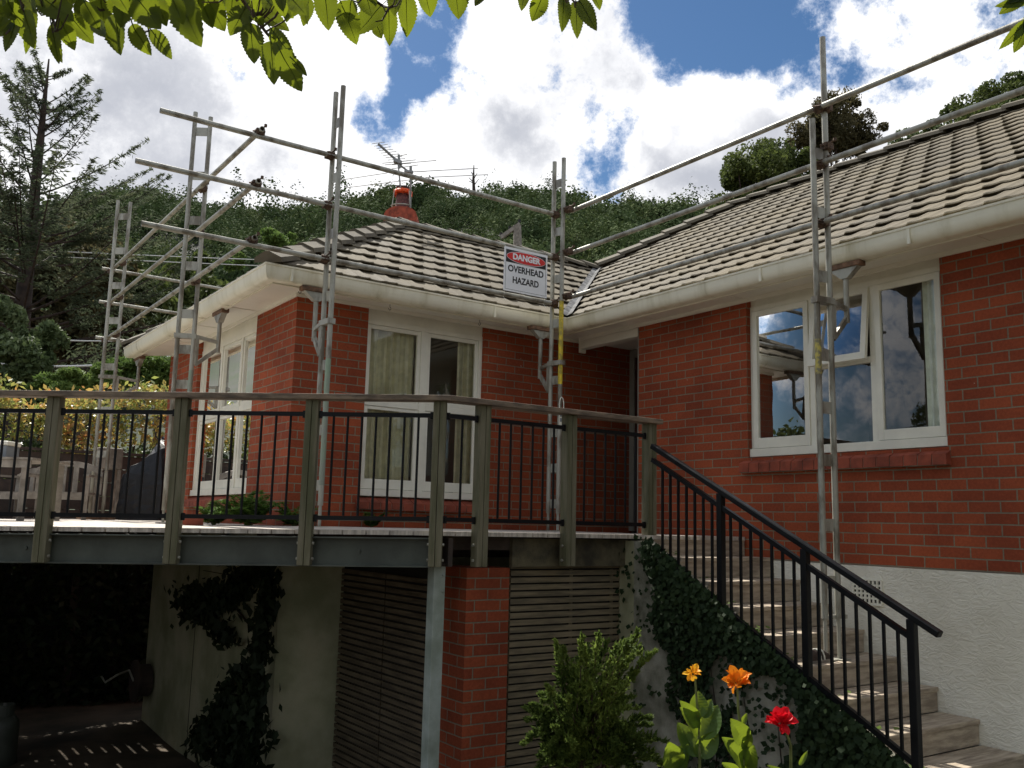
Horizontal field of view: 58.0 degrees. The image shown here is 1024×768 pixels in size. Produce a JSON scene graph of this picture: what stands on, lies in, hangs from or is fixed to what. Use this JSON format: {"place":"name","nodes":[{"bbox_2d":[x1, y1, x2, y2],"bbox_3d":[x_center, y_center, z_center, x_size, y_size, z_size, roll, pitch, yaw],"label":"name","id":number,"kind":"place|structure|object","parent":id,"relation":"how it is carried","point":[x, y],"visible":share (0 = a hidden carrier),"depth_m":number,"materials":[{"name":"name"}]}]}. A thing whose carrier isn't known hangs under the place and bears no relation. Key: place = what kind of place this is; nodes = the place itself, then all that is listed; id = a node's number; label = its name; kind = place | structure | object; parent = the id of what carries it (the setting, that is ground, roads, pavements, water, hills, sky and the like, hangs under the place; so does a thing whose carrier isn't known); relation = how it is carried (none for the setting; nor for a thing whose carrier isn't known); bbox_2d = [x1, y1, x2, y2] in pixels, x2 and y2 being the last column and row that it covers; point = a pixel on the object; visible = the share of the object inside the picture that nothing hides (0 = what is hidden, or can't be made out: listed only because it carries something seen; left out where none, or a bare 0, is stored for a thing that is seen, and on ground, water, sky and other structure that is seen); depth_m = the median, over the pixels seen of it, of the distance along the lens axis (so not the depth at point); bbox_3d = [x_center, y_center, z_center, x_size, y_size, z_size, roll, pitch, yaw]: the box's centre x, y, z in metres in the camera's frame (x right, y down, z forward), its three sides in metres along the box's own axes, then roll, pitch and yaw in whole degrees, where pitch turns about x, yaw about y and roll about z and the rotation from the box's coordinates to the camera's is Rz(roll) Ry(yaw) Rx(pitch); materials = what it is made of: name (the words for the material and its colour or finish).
{"place":"outdoors","nodes":[
{"label":"outdoors","id":0,"kind":"place"},
{"bbox_2d":[70,340,113,341],"bbox_3d":[-10.428,-1.277,22.497,6.244,0.629,0.029,6,-10,-28],"label":"power line","id":1,"kind":"object","parent":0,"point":[90,340],"visible":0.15,"depth_m":22.55,"materials":[{"name":"grey metal"}]},
{"bbox_2d":[5,249,253,259],"bbox_3d":[-5.684,-5.726,41.999,0.029,10.095,39.564,-3,-10,28],"label":"power line","id":2,"kind":"object","parent":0,"point":[154,255],"visible":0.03,"depth_m":30.57,"materials":[{"name":"grey metal"}]},
{"bbox_2d":[2,254,257,265],"bbox_3d":[-5.684,-5.438,41.999,0.029,9.789,39.608,-3,-10,28],"label":"power line","id":3,"kind":"object","parent":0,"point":[156,261],"visible":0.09,"depth_m":30.87,"materials":[{"name":"grey metal"}]},
{"bbox_2d":[0,213,609,510],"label":"hill","id":4,"kind":"structure","parent":0,"point":[194,248],"depth_m":90.79,"materials":[{"name":"green plant"}]},
{"bbox_2d":[1,356,167,366],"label":"power line","id":5,"kind":"object","parent":4,"relation":"on","point":[68,365],"visible":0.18,"depth_m":20.82,"materials":[{"name":"grey metal"}]},
{"bbox_2d":[0,165,722,415],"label":"forest","id":6,"kind":"object","parent":4,"relation":"on","point":[435,205],"visible":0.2,"depth_m":215.89,"materials":[{"name":"green plant"}]},
{"bbox_2d":[469,166,478,190],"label":"utility pole","id":7,"kind":"object","parent":4,"relation":"on","point":[473,182],"visible":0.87,"depth_m":239.80,"materials":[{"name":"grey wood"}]},
{"bbox_2d":[500,219,521,245],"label":"power pole","id":8,"kind":"object","parent":4,"relation":"on","point":[515,229],"visible":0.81,"depth_m":54.87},
{"bbox_2d":[3,561,927,767],"bbox_3d":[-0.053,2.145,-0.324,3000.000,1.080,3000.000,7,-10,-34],"label":"ground","id":9,"kind":"structure","parent":0,"point":[114,734],"depth_m":11.13,"materials":[{"name":"grey concrete"}]},
{"bbox_2d":[0,702,19,767],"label":"gas bottle","id":10,"kind":"object","parent":9,"relation":"on","point":[9,726],"visible":1,"depth_m":9.83,"materials":[{"name":"grey metal"}]},
{"bbox_2d":[0,294,70,450],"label":"shrub","id":11,"kind":"object","parent":9,"relation":"on","point":[26,354],"visible":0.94,"depth_m":18.12,"materials":[{"name":"green plant"}]},
{"bbox_2d":[0,205,150,509],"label":"bushy tree","id":12,"kind":"object","parent":9,"relation":"on","point":[39,294],"visible":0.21,"depth_m":30.46,"materials":[{"name":"green plant"}]},
{"bbox_2d":[0,447,151,700],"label":"timber fence","id":13,"kind":"object","parent":9,"relation":"on","point":[5,484],"visible":0.15,"depth_m":13.50,"materials":[{"name":"grey wood"}]},
{"bbox_2d":[0,563,152,702],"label":"retaining wall","id":14,"kind":"structure","parent":9,"relation":"on","point":[48,627],"depth_m":13.60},
{"bbox_2d":[0,374,168,510],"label":"hedge","id":15,"kind":"object","parent":9,"relation":"on","point":[72,403],"visible":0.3,"depth_m":14.36,"materials":[{"name":"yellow plant"}]},
{"bbox_2d":[24,355,170,481],"bbox_3d":[-7.705,2.166,17.163,1.539,5.889,2.569,-6,-11,40],"label":"shrub","id":16,"kind":"object","parent":9,"relation":"on","point":[64,379],"visible":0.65,"depth_m":17.11,"materials":[{"name":"green plant"}]},
{"bbox_2d":[0,46,206,510],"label":"conifer tree","id":17,"kind":"object","parent":9,"relation":"on","point":[28,235],"visible":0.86,"depth_m":25.00,"materials":[{"name":"green plant"}]},
{"bbox_2d":[112,249,228,449],"bbox_3d":[-15.268,0.563,40.001,6.009,15.554,8.214,7,-10,-34],"label":"bushy tree","id":18,"kind":"object","parent":9,"relation":"on","point":[188,296],"visible":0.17,"depth_m":38.03,"materials":[{"name":"green plant"}]},
{"bbox_2d":[222,226,297,271],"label":"round tree","id":19,"kind":"object","parent":9,"relation":"on","point":[274,237],"visible":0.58,"depth_m":68.61,"materials":[{"name":"green plant"}]},
{"bbox_2d":[0,0,602,91],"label":"overhanging tree","id":20,"kind":"object","parent":9,"relation":"on","point":[85,20],"visible":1,"depth_m":1.76,"materials":[{"name":"green plant"}]},
{"bbox_2d":[995,0,1023,52],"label":"hanging branch","id":21,"kind":"object","parent":20,"relation":"attached to","point":[1015,35],"visible":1,"depth_m":1.90,"materials":[{"name":"green plant"}]},
{"bbox_2d":[0,518,744,767],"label":"timber deck","id":22,"kind":"structure","parent":9,"relation":"on","point":[107,542],"depth_m":6.96,"materials":[{"name":"grey wood"}]},
{"bbox_2d":[0,468,37,518],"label":"garden bench","id":23,"kind":"object","parent":22,"relation":"on","point":[4,494],"visible":0.24,"depth_m":12.70,"materials":[{"name":"grey wood"}]},
{"bbox_2d":[1,457,73,520],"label":"outdoor table","id":24,"kind":"object","parent":22,"relation":"on","point":[21,462],"visible":0.58,"depth_m":10.16,"materials":[{"name":"grey wood"}]},
{"bbox_2d":[0,441,20,456],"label":"storage box","id":25,"kind":"object","parent":24,"relation":"on","point":[8,448],"visible":0.76,"depth_m":10.53,"materials":[{"name":"paint"}]},
{"bbox_2d":[27,461,102,519],"bbox_3d":[-5.862,1.373,12.036,0.833,0.777,0.585,3,-9,-8],"label":"garden bench","id":26,"kind":"object","parent":22,"relation":"on","point":[74,493],"visible":0.47,"depth_m":12.27,"materials":[{"name":"grey wood"}]},
{"bbox_2d":[91,447,123,519],"bbox_3d":[-5.741,1.414,13.064,0.340,1.010,0.300,7,-10,-34],"label":"garden chair","id":27,"kind":"object","parent":22,"relation":"on","point":[119,459],"visible":0.46,"depth_m":13.03,"materials":[{"name":"wood"}]},
{"bbox_2d":[76,200,145,519],"bbox_3d":[-5.439,-0.382,12.784,0.622,4.468,0.400,7,-10,-34],"label":"scaffold upright","id":28,"kind":"object","parent":22,"relation":"on","point":[139,360],"visible":0.91,"depth_m":12.75,"materials":[{"name":"silver metal"}]},
{"bbox_2d":[95,336,123,342],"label":"scaffold rail","id":29,"kind":"object","parent":28,"relation":"attached to","point":[101,338],"visible":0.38,"depth_m":13.23,"materials":[{"name":"silver metal"}]},
{"bbox_2d":[99,300,176,314],"bbox_3d":[-4.811,-1.024,14.010,2.700,0.123,0.115,7,-10,-34],"label":"scaffold rail","id":30,"kind":"object","parent":28,"relation":"attached to","point":[140,307],"visible":0.38,"depth_m":13.55,"materials":[{"name":"silver metal"}]},
{"bbox_2d":[102,267,221,289],"bbox_3d":[-4.798,-1.508,14.083,2.700,0.123,0.115,7,-10,-34],"label":"scaffold rail","id":31,"kind":"object","parent":28,"relation":"attached to","point":[157,277],"visible":0.4,"depth_m":13.76,"materials":[{"name":"grey metal"}]},
{"bbox_2d":[114,124,266,268],"bbox_3d":[-3.939,-1.976,10.750,0.146,0.133,5.950,7,-10,-34],"label":"scaffold rail","id":32,"kind":"object","parent":28,"relation":"attached to","point":[202,187],"visible":0.95,"depth_m":9.87,"materials":[{"name":"grey metal"}]},
{"bbox_2d":[115,436,164,519],"bbox_3d":[-4.964,1.290,12.683,0.720,1.162,0.574,1,-9,0],"label":"covered barbecue","id":33,"kind":"object","parent":22,"relation":"on","point":[147,486],"visible":0.47,"depth_m":12.40,"materials":[{"name":"black fabric"}]},
{"bbox_2d":[155,111,228,523],"bbox_3d":[-3.286,-0.757,9.761,0.502,4.425,0.320,7,-10,-34],"label":"scaffold upright","id":34,"kind":"object","parent":22,"relation":"on","point":[219,316],"visible":0.76,"depth_m":9.74,"materials":[{"name":"silver metal"}]},
{"bbox_2d":[107,232,259,338],"bbox_3d":[-3.964,-0.972,10.598,0.146,0.133,5.950,7,-10,-34],"label":"scaffold rail","id":35,"kind":"object","parent":34,"relation":"attached to","point":[196,279],"visible":0.95,"depth_m":9.71,"materials":[{"name":"grey metal"}]},
{"bbox_2d":[111,176,263,302],"bbox_3d":[-3.951,-1.491,10.677,0.146,0.133,5.950,7,-10,-34],"label":"scaffold rail","id":36,"kind":"object","parent":34,"relation":"attached to","point":[257,182],"visible":0.88,"depth_m":9.80,"materials":[{"name":"grey metal"}]},
{"bbox_2d":[182,518,203,524],"bbox_3d":[-2.882,1.227,8.286,0.214,0.076,0.110,5,-9,-24],"label":"loose brick","id":37,"kind":"object","parent":22,"relation":"on","point":[190,521],"visible":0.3,"depth_m":8.24,"materials":[{"name":"red brick"}]},
{"bbox_2d":[194,501,229,524],"bbox_3d":[-2.769,1.205,8.610,0.322,0.243,0.518,-3,-10,26],"label":"fern","id":38,"kind":"object","parent":22,"relation":"on","point":[218,505],"visible":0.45,"depth_m":8.59,"materials":[{"name":"green plant"}]},
{"bbox_2d":[209,490,288,525],"bbox_3d":[-2.412,1.145,8.543,0.549,0.359,0.778,-6,-11,39],"label":"fern","id":39,"kind":"object","parent":22,"relation":"on","point":[263,506],"visible":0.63,"depth_m":8.49,"materials":[{"name":"green plant"}]},
{"bbox_2d":[274,501,323,525],"bbox_3d":[-1.988,1.227,8.685,0.555,0.241,0.305,7,-10,-34],"label":"fern","id":40,"kind":"object","parent":22,"relation":"on","point":[288,512],"visible":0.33,"depth_m":8.61,"materials":[{"name":"green plant"}]},
{"bbox_2d":[299,85,345,526],"bbox_3d":[-1.766,-0.771,8.652,0.320,4.175,0.432,7,-10,-34],"label":"scaffold upright","id":41,"kind":"object","parent":22,"relation":"on","point":[324,295],"visible":0.86,"depth_m":8.62,"materials":[{"name":"silver metal"}]},
{"bbox_2d":[0,390,662,566],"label":"deck balustrade","id":42,"kind":"object","parent":22,"relation":"on","point":[45,514],"visible":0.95,"depth_m":6.99,"materials":[{"name":"black metal"}]},
{"bbox_2d":[362,512,388,526],"bbox_3d":[-1.360,1.342,9.114,0.288,0.172,0.306,7,-10,-34],"label":"fern","id":43,"kind":"object","parent":22,"relation":"on","point":[370,523],"visible":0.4,"depth_m":9.07,"materials":[{"name":"green plant"}]},
{"bbox_2d":[527,157,565,531],"bbox_3d":[0.417,-0.474,10.152,0.320,4.128,0.432,7,-10,-34],"label":"scaffold upright","id":44,"kind":"object","parent":22,"relation":"on","point":[540,333],"visible":0.96,"depth_m":10.10,"materials":[{"name":"grey metal"}]},
{"bbox_2d":[135,158,559,261],"bbox_3d":[-1.320,-1.637,8.981,4.459,0.123,0.115,7,-10,-34],"label":"scaffold rail","id":45,"kind":"object","parent":44,"relation":"attached to","point":[327,205],"visible":1,"depth_m":8.66,"materials":[{"name":"grey metal"}]},
{"bbox_2d":[502,245,547,305],"bbox_3d":[0.131,-1.165,9.924,0.572,0.628,0.075,7,-10,-34],"label":"danger sign","id":46,"kind":"object","parent":45,"relation":"hanging from","point":[525,272],"visible":1,"depth_m":9.89,"materials":[{"name":"plastic"}]},
{"bbox_2d":[141,221,559,307],"bbox_3d":[-1.296,-1.113,8.928,4.369,0.123,0.115,7,-10,-34],"label":"scaffold rail","id":47,"kind":"object","parent":44,"relation":"attached to","point":[326,259],"visible":1,"depth_m":8.66,"materials":[{"name":"grey metal"}]},
{"bbox_2d":[159,108,560,218],"bbox_3d":[-1.242,-2.113,9.099,4.299,0.123,0.115,7,-10,-34],"label":"scaffold rail","id":48,"kind":"object","parent":44,"relation":"attached to","point":[330,155],"visible":1,"depth_m":8.85,"materials":[{"name":"grey metal"}]},
{"bbox_2d":[559,397,563,424],"bbox_3d":[0.530,0.290,9.898,0.068,0.311,0.011,7,-10,-34],"label":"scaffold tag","id":49,"kind":"object","parent":44,"relation":"attached to","point":[560,419],"visible":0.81,"depth_m":9.88,"materials":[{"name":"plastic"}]},
{"bbox_2d":[562,158,1023,300],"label":"scaffold rail","id":50,"kind":"object","parent":44,"relation":"attached to","point":[825,222],"visible":1,"depth_m":7.46,"materials":[{"name":"grey metal"}]},
{"bbox_2d":[563,18,1023,213],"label":"scaffold rail","id":51,"kind":"object","parent":44,"relation":"attached to","point":[818,108],"visible":1,"depth_m":7.62,"materials":[{"name":"grey metal"}]},
{"bbox_2d":[563,86,1023,255],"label":"scaffold rail","id":52,"kind":"object","parent":44,"relation":"attached to","point":[821,163],"visible":0.98,"depth_m":7.53,"materials":[{"name":"grey metal"}]},
{"bbox_2d":[439,565,509,767],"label":"brick pier","id":53,"kind":"structure","parent":9,"relation":"on","point":[474,680],"depth_m":7.21,"materials":[{"name":"red brick"}]},
{"bbox_2d":[378,567,427,767],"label":"slat door","id":54,"kind":"structure","parent":53,"relation":"attached to","point":[400,738],"depth_m":7.87,"materials":[{"name":"brown wood"}]},
{"bbox_2d":[505,566,619,767],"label":"slat screen","id":55,"kind":"object","parent":9,"relation":"on","point":[565,605],"visible":0.46,"depth_m":7.59,"materials":[{"name":"wood"}]},
{"bbox_2d":[120,99,1023,767],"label":"brick house","id":56,"kind":"structure","parent":9,"relation":"on","point":[710,363],"depth_m":9.19,"materials":[{"name":"red brick"}]},
{"bbox_2d":[100,660,152,701],"bbox_3d":[-4.930,3.782,11.750,0.611,0.512,0.520,7,-10,-34],"label":"hose reel","id":57,"kind":"object","parent":56,"relation":"attached to","point":[140,684],"visible":1,"depth_m":11.75,"materials":[{"name":"black plastic"}]},
{"bbox_2d":[184,316,257,506],"bbox_3d":[-3.372,0.377,10.759,0.184,2.094,2.197,7,-10,-34],"label":"window","id":58,"kind":"structure","parent":56,"relation":"in","point":[231,370],"depth_m":10.81,"materials":[{"name":"paint"}]},
{"bbox_2d":[164,565,285,767],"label":"creeper","id":59,"kind":"object","parent":56,"relation":"attached to","point":[235,726],"visible":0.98,"depth_m":9.04,"materials":[{"name":"green plant"}]},
{"bbox_2d":[332,567,388,767],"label":"slat door","id":60,"kind":"structure","parent":56,"relation":"attached to","point":[359,687],"depth_m":8.53,"materials":[{"name":"wood"}]},
{"bbox_2d":[362,329,413,497],"bbox_3d":[-1.329,0.272,9.712,0.610,1.900,0.071,7,-10,-34],"label":"curtain","id":61,"kind":"object","parent":56,"relation":"hanging from","point":[391,363],"visible":0.6,"depth_m":9.74,"materials":[{"name":"beige fabric"}]},
{"bbox_2d":[342,142,487,206],"bbox_3d":[-1.381,-2.852,13.181,2.070,1.163,0.190,2,-9,-3],"label":"television aerial","id":62,"kind":"object","parent":56,"relation":"attached to","point":[398,162],"visible":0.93,"depth_m":13.17,"materials":[{"name":"metal"}]},
{"bbox_2d":[355,309,482,512],"bbox_3d":[-0.932,0.297,9.832,1.520,2.094,0.184,7,-10,-34],"label":"window","id":63,"kind":"structure","parent":56,"relation":"in","point":[424,329],"depth_m":9.83,"materials":[{"name":"paint"}]},
{"bbox_2d":[453,342,473,500],"bbox_3d":[-0.531,0.375,10.261,0.220,1.900,0.071,7,-10,-34],"label":"curtain","id":64,"kind":"object","parent":56,"relation":"hanging from","point":[464,371],"visible":0.67,"depth_m":10.27,"materials":[{"name":"beige fabric"}]},
{"bbox_2d":[634,358,637,530],"bbox_3d":[1.804,0.677,10.972,0.030,2.130,0.985,7,-10,-34],"label":"door","id":65,"kind":"structure","parent":56,"relation":"in","point":[636,359],"depth_m":11.41,"materials":[{"name":"metal"}]},
{"bbox_2d":[739,258,950,472],"bbox_3d":[2.812,-0.094,8.035,0.184,1.674,2.042,7,-10,-34],"label":"window","id":66,"kind":"structure","parent":56,"relation":"in","point":[763,312],"depth_m":7.86,"materials":[{"name":"paint"}]},
{"bbox_2d":[852,578,883,605],"bbox_3d":[2.888,1.688,7.512,0.018,0.209,0.276,7,-10,-34],"label":"wall vent","id":67,"kind":"object","parent":56,"relation":"attached to","point":[865,596],"depth_m":7.48,"materials":[{"name":"paint"}]},
{"bbox_2d":[922,280,939,426],"bbox_3d":[3.424,-0.166,7.375,0.065,1.500,0.260,7,-10,-34],"label":"curtain","id":68,"kind":"object","parent":56,"relation":"hanging from","point":[930,352],"visible":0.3,"depth_m":7.46,"materials":[{"name":"beige fabric"}]},
{"bbox_2d":[519,626,670,767],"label":"juniper bush","id":69,"kind":"object","parent":9,"relation":"on","point":[587,728],"visible":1,"depth_m":5.79,"materials":[{"name":"green plant"}]},
{"bbox_2d":[663,741,689,767],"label":"canna lily","id":70,"kind":"object","parent":9,"relation":"on","point":[674,756],"visible":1,"depth_m":5.41,"materials":[{"name":"green plant"}]},
{"bbox_2d":[677,664,721,767],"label":"canna lily","id":71,"kind":"object","parent":9,"relation":"on","point":[701,714],"visible":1,"depth_m":5.45,"materials":[{"name":"green plant"}]},
{"bbox_2d":[721,665,757,767],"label":"canna lily","id":72,"kind":"object","parent":9,"relation":"on","point":[741,749],"visible":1,"depth_m":5.41,"materials":[{"name":"green plant"}]},
{"bbox_2d":[703,136,830,213],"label":"dome tree","id":73,"kind":"object","parent":9,"relation":"on","point":[765,159],"visible":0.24,"depth_m":43.05,"materials":[{"name":"green plant"}]},
{"bbox_2d":[765,706,807,767],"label":"canna lily","id":74,"kind":"object","parent":9,"relation":"on","point":[784,716],"visible":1,"depth_m":5.29,"materials":[{"name":"red plant"}]},
{"bbox_2d":[619,539,1023,767],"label":"staircase","id":75,"kind":"structure","parent":9,"relation":"on","point":[943,732],"depth_m":7.12,"materials":[{"name":"concrete"}]},
{"bbox_2d":[614,534,924,767],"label":"ivy","id":76,"kind":"object","parent":75,"relation":"attached to","point":[840,739],"visible":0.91,"depth_m":6.91,"materials":[{"name":"green plant"}]},
{"bbox_2d":[650,444,942,767],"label":"stair railing","id":77,"kind":"object","parent":75,"relation":"attached to","point":[914,621],"visible":0.92,"depth_m":6.45,"materials":[{"name":"black metal"}]},
{"bbox_2d":[812,648,829,663],"bbox_3d":[2.265,2.007,6.854,0.283,0.102,0.113,7,-10,-34],"label":"shoe","id":78,"kind":"object","parent":75,"relation":"on","point":[825,656],"visible":0.54,"depth_m":6.83,"materials":[{"name":"grey"}]},
{"bbox_2d":[809,36,865,661],"bbox_3d":[2.568,-0.405,7.388,0.452,5.045,0.320,7,-10,-34],"label":"scaffold upright","id":79,"kind":"object","parent":75,"relation":"on","point":[845,272],"visible":0.91,"depth_m":7.33,"materials":[{"name":"silver metal"}]},
{"bbox_2d":[784,85,888,165],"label":"pine tree","id":80,"kind":"object","parent":9,"relation":"on","point":[844,132],"visible":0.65,"depth_m":51.25,"materials":[{"name":"green plant"}]},
{"bbox_2d":[887,125,943,144],"bbox_3d":[12.903,-0.558,29.355,2.043,15.927,2.183,7,-10,-34],"label":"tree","id":81,"kind":"object","parent":9,"relation":"on","point":[910,136],"visible":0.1,"depth_m":29.97,"materials":[{"name":"green plant"}]},
{"bbox_2d":[920,70,1023,132],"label":"cypress tree","id":82,"kind":"object","parent":9,"relation":"on","point":[986,91],"visible":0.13,"depth_m":39.17,"materials":[{"name":"green plant"}]},
{"bbox_2d":[0,0,1023,209],"label":"sky","id":83,"kind":"structure","parent":0,"point":[659,85],"materials":[{"name":"white"}]}
]}

